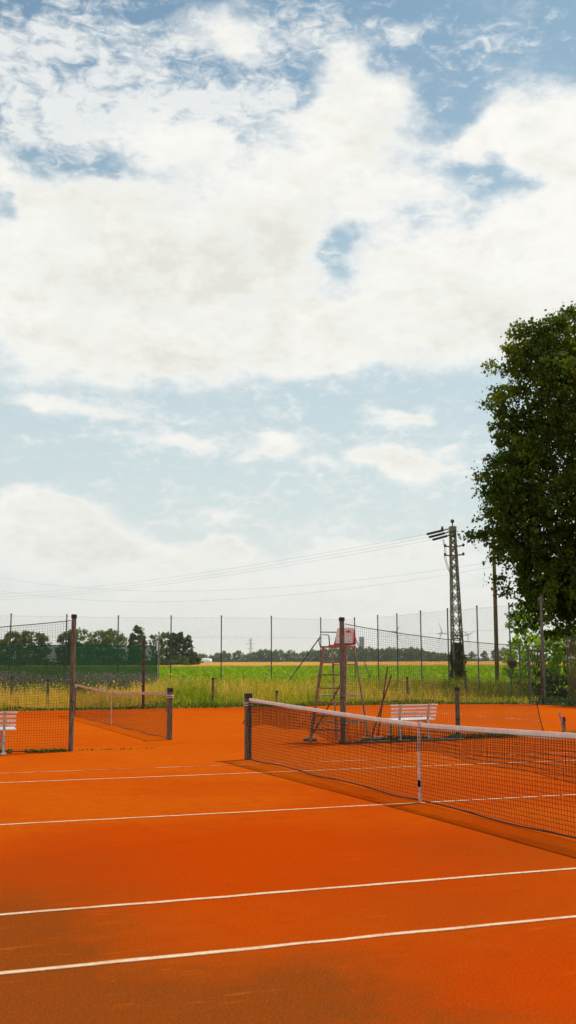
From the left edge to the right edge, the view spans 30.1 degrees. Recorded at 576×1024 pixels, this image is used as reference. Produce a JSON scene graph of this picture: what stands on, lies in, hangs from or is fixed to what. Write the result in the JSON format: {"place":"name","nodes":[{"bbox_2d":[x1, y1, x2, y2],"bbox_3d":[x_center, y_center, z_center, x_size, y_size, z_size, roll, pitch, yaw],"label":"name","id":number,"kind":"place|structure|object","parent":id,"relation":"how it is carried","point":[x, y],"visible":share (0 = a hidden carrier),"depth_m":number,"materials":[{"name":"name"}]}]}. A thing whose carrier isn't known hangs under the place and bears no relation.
{"place":"outdoors","nodes":[
{"label":"outdoors","id":0,"kind":"place"},
{"bbox_2d":[11,701,506,710],"bbox_3d":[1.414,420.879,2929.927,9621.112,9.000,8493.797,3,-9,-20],"label":"ground","id":1,"kind":"structure","parent":0,"point":[219,707],"depth_m":43.14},
{"bbox_2d":[10,676,13,697],"bbox_3d":[-10.902,7.107,42.291,0.128,1.250,0.128,3,-9,-20],"label":"meadow post","id":2,"kind":"object","parent":1,"relation":"on","point":[11,685],"visible":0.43,"depth_m":42.29,"materials":[{"name":"brown wood"}]},
{"bbox_2d":[1,668,156,696],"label":"flower stems","id":3,"kind":"object","parent":1,"relation":"on","point":[67,682],"visible":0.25,"depth_m":51.30,"materials":[{"name":"green plant"}]},
{"bbox_2d":[0,670,159,694],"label":"purple flowers","id":4,"kind":"object","parent":3,"relation":"attached to","point":[100,676],"visible":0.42,"depth_m":51.45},
{"bbox_2d":[142,638,145,708],"bbox_3d":[-5.578,6.220,41.420,0.138,2.720,0.138,3,-9,-20],"label":"rusty post","id":5,"kind":"object","parent":1,"relation":"on","point":[143,674],"visible":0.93,"depth_m":41.38,"materials":[{"name":"metal"}]},
{"bbox_2d":[156,632,159,680],"bbox_3d":[-6.961,8.151,57.377,0.186,3.477,0.087,10,-13,-50],"label":"slim post","id":6,"kind":"object","parent":1,"relation":"on","point":[157,645],"visible":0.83,"depth_m":57.48,"materials":[{"name":"metal"}]},
{"bbox_2d":[157,652,189,664],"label":"undergrowth","id":7,"kind":"object","parent":1,"relation":"on","point":[167,662],"visible":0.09,"depth_m":387.14,"materials":[{"name":"green plant"}]},
{"bbox_2d":[1,613,369,684],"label":"chain link fence","id":8,"kind":"object","parent":1,"relation":"on","point":[171,627],"visible":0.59,"depth_m":57.75,"materials":[{"name":"metal"}]},
{"bbox_2d":[0,644,156,683],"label":"windscreen","id":9,"kind":"object","parent":8,"relation":"attached to","point":[108,659],"visible":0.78,"depth_m":56.10,"materials":[{"name":"fabric"}]},
{"bbox_2d":[200,658,211,662],"bbox_3d":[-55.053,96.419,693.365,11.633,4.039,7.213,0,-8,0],"label":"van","id":10,"kind":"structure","parent":1,"relation":"on","point":[206,660],"depth_m":690.70,"materials":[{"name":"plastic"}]},
{"bbox_2d":[211,677,213,702],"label":"meadow post","id":11,"kind":"object","parent":1,"relation":"on","point":[212,696],"visible":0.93,"depth_m":42.69,"materials":[{"name":"brown wood"}]},
{"bbox_2d":[212,652,223,661],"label":"distant tree","id":12,"kind":"object","parent":1,"relation":"on","point":[216,654],"visible":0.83,"depth_m":970.88,"materials":[{"name":"green plant"}]},
{"bbox_2d":[218,650,228,661],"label":"distant tree","id":13,"kind":"object","parent":1,"relation":"on","point":[224,654],"visible":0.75,"depth_m":971.64,"materials":[{"name":"green plant"}]},
{"bbox_2d":[232,650,243,660],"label":"distant tree","id":14,"kind":"object","parent":1,"relation":"on","point":[238,654],"visible":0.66,"depth_m":979.27,"materials":[{"name":"green plant"}]},
{"bbox_2d":[241,654,249,661],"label":"distant tree","id":15,"kind":"object","parent":1,"relation":"on","point":[245,657],"visible":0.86,"depth_m":968.63,"materials":[{"name":"green plant"}]},
{"bbox_2d":[0,699,520,710],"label":"edge weeds","id":16,"kind":"object","parent":1,"relation":"on","point":[298,704],"visible":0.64,"depth_m":42.57,"materials":[{"name":"green plant"}]},
{"bbox_2d":[255,649,265,661],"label":"distant tree","id":17,"kind":"object","parent":1,"relation":"on","point":[259,652],"visible":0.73,"depth_m":978.68,"materials":[{"name":"green plant"}]},
{"bbox_2d":[0,677,531,689],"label":"yellow flowers","id":18,"kind":"object","parent":1,"relation":"on","point":[257,680],"visible":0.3,"depth_m":50.72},
{"bbox_2d":[265,650,274,661],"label":"distant tree","id":19,"kind":"object","parent":1,"relation":"on","point":[267,658],"visible":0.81,"depth_m":968.85,"materials":[{"name":"green plant"}]},
{"bbox_2d":[270,649,278,659],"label":"distant tree","id":20,"kind":"object","parent":1,"relation":"on","point":[276,653],"visible":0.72,"depth_m":972.91,"materials":[{"name":"green plant"}]},
{"bbox_2d":[276,649,285,659],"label":"distant tree","id":21,"kind":"object","parent":1,"relation":"on","point":[280,652],"visible":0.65,"depth_m":980.52,"materials":[{"name":"green plant"}]},
{"bbox_2d":[0,669,573,710],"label":"green grass","id":22,"kind":"structure","parent":1,"relation":"on","point":[195,695],"depth_m":46.43,"materials":[{"name":"plant"}]},
{"bbox_2d":[285,650,298,660],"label":"distant tree","id":23,"kind":"object","parent":1,"relation":"on","point":[289,655],"visible":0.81,"depth_m":977.61,"materials":[{"name":"green plant"}]},
{"bbox_2d":[292,653,301,661],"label":"distant tree","id":24,"kind":"object","parent":1,"relation":"on","point":[297,659],"visible":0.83,"depth_m":969.50,"materials":[{"name":"green plant"}]},
{"bbox_2d":[304,650,314,661],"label":"distant tree","id":25,"kind":"object","parent":1,"relation":"on","point":[308,659],"visible":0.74,"depth_m":968.65,"materials":[{"name":"green plant"}]},
{"bbox_2d":[309,649,319,661],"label":"distant tree","id":26,"kind":"object","parent":1,"relation":"on","point":[314,652],"visible":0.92,"depth_m":971.22,"materials":[{"name":"green plant"}]},
{"bbox_2d":[314,650,325,661],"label":"distant tree","id":27,"kind":"object","parent":1,"relation":"on","point":[318,651],"visible":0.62,"depth_m":970.87,"materials":[{"name":"green plant"}]},
{"bbox_2d":[324,648,335,661],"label":"distant tree","id":28,"kind":"object","parent":1,"relation":"on","point":[328,658],"visible":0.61,"depth_m":968.41,"materials":[{"name":"green plant"}]},
{"bbox_2d":[335,648,339,661],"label":"distant tree","id":29,"kind":"object","parent":1,"relation":"on","point":[337,659],"visible":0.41,"depth_m":968.27,"materials":[{"name":"green plant"}]},
{"bbox_2d":[352,648,361,660],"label":"distant tree","id":30,"kind":"object","parent":1,"relation":"on","point":[357,655],"visible":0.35,"depth_m":972.40,"materials":[{"name":"green plant"}]},
{"bbox_2d":[361,647,370,661],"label":"distant tree","id":31,"kind":"object","parent":1,"relation":"on","point":[365,652],"visible":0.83,"depth_m":970.80,"materials":[{"name":"green plant"}]},
{"bbox_2d":[367,646,373,660],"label":"distant tree","id":32,"kind":"object","parent":1,"relation":"on","point":[369,648],"visible":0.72,"depth_m":978.82,"materials":[{"name":"green plant"}]},
{"bbox_2d":[377,648,386,660],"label":"distant tree","id":33,"kind":"object","parent":1,"relation":"on","point":[381,653],"visible":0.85,"depth_m":971.12,"materials":[{"name":"green plant"}]},
{"bbox_2d":[385,647,396,661],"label":"distant tree","id":34,"kind":"object","parent":1,"relation":"on","point":[392,653],"visible":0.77,"depth_m":968.68,"materials":[{"name":"green plant"}]},
{"bbox_2d":[212,656,570,661],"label":"hedge","id":35,"kind":"object","parent":1,"relation":"on","point":[286,660],"visible":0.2,"depth_m":971.21,"materials":[{"name":"green plant"}]},
{"bbox_2d":[398,648,409,660],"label":"distant tree","id":36,"kind":"object","parent":1,"relation":"on","point":[404,652],"visible":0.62,"depth_m":975.06,"materials":[{"name":"green plant"}]},
{"bbox_2d":[406,677,408,702],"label":"meadow post","id":37,"kind":"object","parent":1,"relation":"on","point":[407,687],"visible":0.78,"depth_m":46.40,"materials":[{"name":"brown wood"}]},
{"bbox_2d":[407,647,418,660],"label":"distant tree","id":38,"kind":"object","parent":1,"relation":"on","point":[412,653],"visible":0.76,"depth_m":975.48,"materials":[{"name":"green plant"}]},
{"bbox_2d":[416,648,425,659],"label":"distant tree","id":39,"kind":"object","parent":1,"relation":"on","point":[419,652],"visible":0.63,"depth_m":979.21,"materials":[{"name":"green plant"}]},
{"bbox_2d":[424,651,434,660],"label":"distant tree","id":40,"kind":"object","parent":1,"relation":"on","point":[429,652],"visible":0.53,"depth_m":968.54,"materials":[{"name":"green plant"}]},
{"bbox_2d":[438,654,446,660],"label":"distant tree","id":41,"kind":"object","parent":1,"relation":"on","point":[444,658],"visible":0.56,"depth_m":962.88,"materials":[{"name":"green plant"}]},
{"bbox_2d":[377,603,512,697],"bbox_3d":[7.244,6.942,52.398,0.411,4.350,12.019,3,-9,-23],"label":"chain link fence","id":42,"kind":"object","parent":1,"relation":"on","point":[447,633],"visible":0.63,"depth_m":51.40,"materials":[{"name":"metal"}]},
{"bbox_2d":[507,659,516,667],"bbox_3d":[9.787,6.622,46.815,0.400,0.390,0.195,0,-8,0],"label":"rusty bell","id":43,"kind":"object","parent":42,"relation":"hanging from","point":[512,665],"visible":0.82,"depth_m":46.74,"materials":[{"name":"metal"}]},
{"bbox_2d":[427,519,465,680],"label":"lattice pylon","id":44,"kind":"object","parent":1,"relation":"on","point":[452,529],"visible":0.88,"depth_m":69.62,"materials":[{"name":"metal"}]},
{"bbox_2d":[9,535,419,593],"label":"power line","id":45,"kind":"object","parent":44,"relation":"attached to","point":[237,567],"visible":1,"depth_m":86.44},
{"bbox_2d":[3,540,428,599],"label":"power line","id":46,"kind":"object","parent":44,"relation":"attached to","point":[238,573],"visible":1,"depth_m":88.86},
{"bbox_2d":[13,537,427,596],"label":"power line","id":47,"kind":"object","parent":44,"relation":"attached to","point":[239,570],"visible":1,"depth_m":87.88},
{"bbox_2d":[447,642,467,681],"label":"ivy","id":48,"kind":"object","parent":44,"relation":"attached to","point":[457,663],"visible":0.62,"depth_m":68.72,"materials":[{"name":"green plant"}]},
{"bbox_2d":[437,680,457,694],"bbox_3d":[7.658,8.411,50.612,1.056,1.060,1.143,3,-9,-20],"label":"leafy weed","id":49,"kind":"object","parent":1,"relation":"on","point":[445,685],"visible":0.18,"depth_m":50.56,"materials":[{"name":"green plant"}]},
{"bbox_2d":[467,652,477,660],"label":"distant tree","id":50,"kind":"object","parent":1,"relation":"on","point":[469,654],"visible":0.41,"depth_m":958.43,"materials":[{"name":"green plant"}]},
{"bbox_2d":[480,650,489,660],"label":"distant tree","id":51,"kind":"object","parent":1,"relation":"on","point":[483,656],"visible":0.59,"depth_m":959.12,"materials":[{"name":"green plant"}]},
{"bbox_2d":[487,532,498,680],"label":"utility pole","id":52,"kind":"object","parent":1,"relation":"on","point":[495,612],"visible":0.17,"depth_m":70.25,"materials":[{"name":"brown wood"}]},
{"bbox_2d":[4,562,489,590],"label":"power line","id":53,"kind":"object","parent":52,"relation":"attached to","point":[258,588],"visible":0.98,"depth_m":84.96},
{"bbox_2d":[4,567,490,601],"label":"power line","id":54,"kind":"object","parent":52,"relation":"attached to","point":[258,597],"visible":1,"depth_m":86.75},
{"bbox_2d":[501,606,567,682],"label":"young tree","id":55,"kind":"object","parent":1,"relation":"on","point":[536,641],"visible":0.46,"depth_m":67.04,"materials":[{"name":"green plant"}]},
{"bbox_2d":[534,625,575,684],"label":"leafy shrub","id":56,"kind":"object","parent":1,"relation":"on","point":[570,670],"visible":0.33,"depth_m":66.65,"materials":[{"name":"green plant"}]},
{"bbox_2d":[535,692,575,706],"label":"shade weeds","id":57,"kind":"object","parent":1,"relation":"on","point":[562,701],"visible":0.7,"depth_m":44.31,"materials":[{"name":"green plant"}]},
{"bbox_2d":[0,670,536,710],"bbox_3d":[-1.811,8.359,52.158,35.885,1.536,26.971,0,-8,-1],"label":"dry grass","id":58,"kind":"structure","parent":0,"point":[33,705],"depth_m":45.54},
{"bbox_2d":[0,704,575,1023],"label":"clay court","id":59,"kind":"object","parent":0,"point":[519,973],"visible":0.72,"depth_m":8.05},
{"bbox_2d":[0,712,17,754],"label":"park bench","id":60,"kind":"object","parent":59,"relation":"on","point":[3,728],"visible":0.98,"depth_m":19.80,"materials":[{"name":"white paint"}]},
{"bbox_2d":[0,747,68,753],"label":"weeds","id":61,"kind":"object","parent":59,"relation":"on","point":[41,750],"visible":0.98,"depth_m":20.07,"materials":[{"name":"green plant"}]},
{"bbox_2d":[68,614,76,751],"bbox_3d":[-4.126,3.258,20.524,0.120,2.590,0.120,3,-9,-20],"label":"divider post","id":62,"kind":"object","parent":59,"relation":"on","point":[72,686],"visible":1,"depth_m":20.49,"materials":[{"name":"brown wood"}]},
{"bbox_2d":[0,620,70,751],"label":"divider net","id":63,"kind":"object","parent":62,"relation":"attached to","point":[26,704],"visible":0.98,"depth_m":20.25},
{"bbox_2d":[77,747,154,750],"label":"weeds","id":64,"kind":"object","parent":59,"relation":"on","point":[115,748],"visible":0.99,"depth_m":20.70,"materials":[{"name":"green plant"}]},
{"bbox_2d":[165,688,173,739],"bbox_3d":[-2.600,4.432,23.558,0.164,1.125,0.163,-5,-9,28],"label":"net post","id":65,"kind":"object","parent":59,"relation":"on","point":[169,697],"visible":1,"depth_m":23.52,"materials":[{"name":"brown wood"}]},
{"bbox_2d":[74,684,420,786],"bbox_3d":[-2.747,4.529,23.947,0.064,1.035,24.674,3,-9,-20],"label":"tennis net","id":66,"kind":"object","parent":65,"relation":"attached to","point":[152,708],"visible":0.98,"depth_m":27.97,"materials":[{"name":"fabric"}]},
{"bbox_2d":[243,693,251,759],"bbox_3d":[-0.690,3.692,18.488,0.163,1.125,0.164,-3,-9,21],"label":"net post","id":67,"kind":"object","parent":59,"relation":"on","point":[247,696],"visible":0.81,"depth_m":18.45,"materials":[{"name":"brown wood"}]},
{"bbox_2d":[248,698,575,838],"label":"tennis net","id":68,"kind":"object","parent":67,"relation":"attached to","point":[276,745],"visible":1,"depth_m":12.49,"materials":[{"name":"fabric"}]},
{"bbox_2d":[0,760,568,782],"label":"court line","id":69,"kind":"object","parent":59,"relation":"on","point":[256,772],"visible":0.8,"depth_m":15.95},
{"bbox_2d":[0,794,574,824],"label":"court line","id":70,"kind":"object","parent":59,"relation":"on","point":[256,811],"visible":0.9,"depth_m":11.74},
{"bbox_2d":[0,915,575,973],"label":"court line","id":71,"kind":"object","parent":59,"relation":"on","point":[184,954],"visible":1,"depth_m":6.03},
{"bbox_2d":[0,867,575,914],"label":"court line","id":72,"kind":"object","parent":59,"relation":"on","point":[278,892],"visible":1,"depth_m":7.52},
{"bbox_2d":[19,752,573,772],"bbox_3d":[-0.367,4.121,17.558,23.770,0.001,0.072,3,-9,-20],"label":"court line","id":73,"kind":"object","parent":59,"relation":"on","point":[245,764],"visible":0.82,"depth_m":17.26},
{"bbox_2d":[303,685,339,740],"bbox_3d":[0.800,4.207,23.083,0.956,1.412,0.094,0,-8,-1],"label":"court broom","id":74,"kind":"object","parent":59,"relation":"on","point":[304,738],"visible":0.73,"depth_m":23.08,"materials":[{"name":"brown wood"}]},
{"bbox_2d":[309,627,368,741],"bbox_3d":[1.099,3.684,23.006,0.830,2.434,1.242,-5,-9,30],"label":"umpire chair","id":75,"kind":"object","parent":59,"relation":"on","point":[351,642],"visible":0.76,"depth_m":23.14,"materials":[{"name":"brown paint"}]},
{"bbox_2d":[339,617,345,739],"bbox_3d":[1.131,3.495,22.317,0.132,2.600,0.132,3,-9,-20],"label":"divider post","id":76,"kind":"object","parent":59,"relation":"on","point":[342,665],"visible":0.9,"depth_m":22.31,"materials":[{"name":"brown metal"}]},
{"bbox_2d":[345,624,543,740],"bbox_3d":[3.523,3.720,23.516,5.253,2.453,0.133,4,-9,-27],"label":"divider net","id":77,"kind":"object","parent":76,"relation":"attached to","point":[469,684],"visible":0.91,"depth_m":23.38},
{"bbox_2d":[360,675,391,740],"bbox_3d":[1.899,4.214,23.088,0.709,1.392,0.120,1,-8,-11],"label":"court broom","id":78,"kind":"object","parent":59,"relation":"on","point":[372,738],"visible":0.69,"depth_m":23.05,"materials":[{"name":"brown wood"}]},
{"bbox_2d":[374,668,387,739],"bbox_3d":[1.994,4.146,23.287,0.474,1.583,0.194,2,-9,-15],"label":"court broom","id":79,"kind":"object","parent":59,"relation":"on","point":[382,699],"visible":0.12,"depth_m":23.38,"materials":[{"name":"brown wood"}]},
{"bbox_2d":[340,738,463,743],"bbox_3d":[2.419,4.802,22.511,2.931,0.064,0.090,3,-9,-21],"label":"ground pipe","id":80,"kind":"object","parent":59,"relation":"on","point":[403,741],"visible":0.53,"depth_m":22.48,"materials":[{"name":"metal"}]},
{"bbox_2d":[386,704,437,739],"bbox_3d":[2.619,4.530,23.127,1.160,0.773,0.560,3,-9,-23],"label":"park bench","id":81,"kind":"object","parent":59,"relation":"on","point":[418,718],"visible":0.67,"depth_m":23.00,"materials":[{"name":"white paint"}]},
{"bbox_2d":[454,687,459,735],"bbox_3d":[3.845,4.527,24.310,0.128,1.110,0.128,3,-9,-20],"label":"short post","id":82,"kind":"object","parent":59,"relation":"on","point":[457,708],"visible":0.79,"depth_m":24.29,"materials":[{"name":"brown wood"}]},
{"bbox_2d":[383,729,575,739],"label":"weeds","id":83,"kind":"object","parent":59,"relation":"on","point":[409,737],"visible":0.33,"depth_m":23.64,"materials":[{"name":"green plant"}]},
{"bbox_2d":[558,711,565,731],"bbox_3d":[6.651,5.074,26.015,0.219,0.500,0.075,4,-9,-26],"label":"anchor stake","id":84,"kind":"object","parent":59,"relation":"on","point":[563,722],"visible":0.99,"depth_m":26.01,"materials":[{"name":"grey wood"}]},
{"bbox_2d":[0,0,575,659],"label":"sky","id":85,"kind":"structure","parent":0,"point":[262,262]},
{"bbox_2d":[157,661,569,666],"bbox_3d":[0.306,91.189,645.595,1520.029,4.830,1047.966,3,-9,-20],"label":"wheat field","id":86,"kind":"structure","parent":0,"point":[213,664],"depth_m":446.36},
{"bbox_2d":[0,630,23,644],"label":"tree","id":87,"kind":"object","parent":86,"relation":"on","point":[17,635],"visible":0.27,"depth_m":395.94,"materials":[{"name":"green plant"}]},
{"bbox_2d":[19,630,34,644],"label":"tree","id":88,"kind":"object","parent":86,"relation":"on","point":[29,639],"visible":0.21,"depth_m":401.35,"materials":[{"name":"green plant"}]},
{"bbox_2d":[29,632,51,644],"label":"tree","id":89,"kind":"object","parent":86,"relation":"on","point":[37,639],"visible":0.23,"depth_m":396.96,"materials":[{"name":"green plant"}]},
{"bbox_2d":[56,629,82,644],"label":"tree","id":90,"kind":"object","parent":86,"relation":"on","point":[62,638],"visible":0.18,"depth_m":390.71,"materials":[{"name":"green plant"}]},
{"bbox_2d":[67,627,93,644],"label":"tree","id":91,"kind":"object","parent":86,"relation":"on","point":[81,637],"visible":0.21,"depth_m":396.57,"materials":[{"name":"green plant"}]},
{"bbox_2d":[84,630,111,644],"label":"tree","id":92,"kind":"object","parent":86,"relation":"on","point":[94,640],"visible":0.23,"depth_m":401.19,"materials":[{"name":"green plant"}]},
{"bbox_2d":[99,628,127,644],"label":"tree","id":93,"kind":"object","parent":86,"relation":"on","point":[111,632],"visible":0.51,"depth_m":396.50,"materials":[{"name":"green plant"}]},
{"bbox_2d":[129,625,147,644],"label":"poplar tree","id":94,"kind":"object","parent":86,"relation":"on","point":[140,635],"visible":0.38,"depth_m":386.40,"materials":[{"name":"green plant"}]},
{"bbox_2d":[146,634,161,664],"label":"conifer tree","id":95,"kind":"object","parent":86,"relation":"on","point":[153,638],"visible":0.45,"depth_m":376.59,"materials":[{"name":"green plant"}]},
{"bbox_2d":[157,631,179,664],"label":"tree","id":96,"kind":"object","parent":86,"relation":"on","point":[164,635],"visible":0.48,"depth_m":395.33,"materials":[{"name":"green plant"}]},
{"bbox_2d":[165,632,179,664],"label":"poplar tree","id":97,"kind":"object","parent":86,"relation":"on","point":[174,639],"visible":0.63,"depth_m":394.14,"materials":[{"name":"green plant"}]},
{"bbox_2d":[171,631,187,661],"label":"poplar tree","id":98,"kind":"object","parent":86,"relation":"on","point":[181,638],"visible":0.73,"depth_m":396.49,"materials":[{"name":"green plant"}]},
{"bbox_2d":[182,635,194,664],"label":"poplar tree","id":99,"kind":"object","parent":86,"relation":"on","point":[188,640],"visible":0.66,"depth_m":396.11,"materials":[{"name":"green plant"}]},
{"bbox_2d":[191,652,201,664],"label":"tree","id":100,"kind":"object","parent":86,"relation":"on","point":[197,659],"visible":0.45,"depth_m":400.67,"materials":[{"name":"green plant"}]},
{"bbox_2d":[449,301,575,659],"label":"lime tree","id":101,"kind":"object","parent":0,"point":[510,495],"visible":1,"depth_m":58.47,"materials":[{"name":"green plant"}]},
{"bbox_2d":[517,699,575,706],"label":"bare soil","id":102,"kind":"structure","parent":0,"point":[547,702],"depth_m":45.34,"materials":[{"name":"brown soil"}]},
{"bbox_2d":[510,641,527,697],"bbox_3d":[9.961,6.886,46.194,0.098,2.665,1.518,2,-9,-17],"label":"fence pole","id":103,"kind":"object","parent":102,"relation":"on","point":[520,666],"visible":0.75,"depth_m":46.07,"materials":[{"name":"metal"}]},
{"bbox_2d":[513,680,536,694],"bbox_3d":[11.373,8.522,51.217,1.230,0.948,1.238,3,-9,-20],"label":"dark shrub","id":104,"kind":"object","parent":102,"relation":"on","point":[526,686],"visible":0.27,"depth_m":51.22,"materials":[{"name":"green plant"}]},
{"bbox_2d":[527,649,540,703],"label":"wire gate","id":105,"kind":"structure","parent":102,"relation":"on","point":[528,668],"depth_m":45.30,"materials":[{"name":"metal"}]},
{"bbox_2d":[538,597,545,704],"bbox_3d":[10.560,5.745,44.552,0.268,4.450,0.153,3,-9,-20],"label":"pole","id":106,"kind":"object","parent":102,"relation":"on","point":[543,681],"visible":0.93,"depth_m":44.46,"materials":[{"name":"metal"}]},
{"bbox_2d":[533,669,575,700],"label":"dark shrub","id":107,"kind":"object","parent":102,"relation":"on","point":[558,682],"visible":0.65,"depth_m":48.38,"materials":[{"name":"green plant"}]},
{"bbox_2d":[544,640,575,704],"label":"chain link fence","id":108,"kind":"object","parent":102,"relation":"on","point":[559,669],"visible":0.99,"depth_m":43.41,"materials":[{"name":"metal"}]},
{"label":"crop field","id":109,"kind":"structure","parent":0,"visible":0},
{"bbox_2d":[1,664,575,691],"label":"crop plants","id":110,"kind":"object","parent":109,"relation":"on","point":[278,671],"visible":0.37,"depth_m":150.24,"materials":[{"name":"green plant"}]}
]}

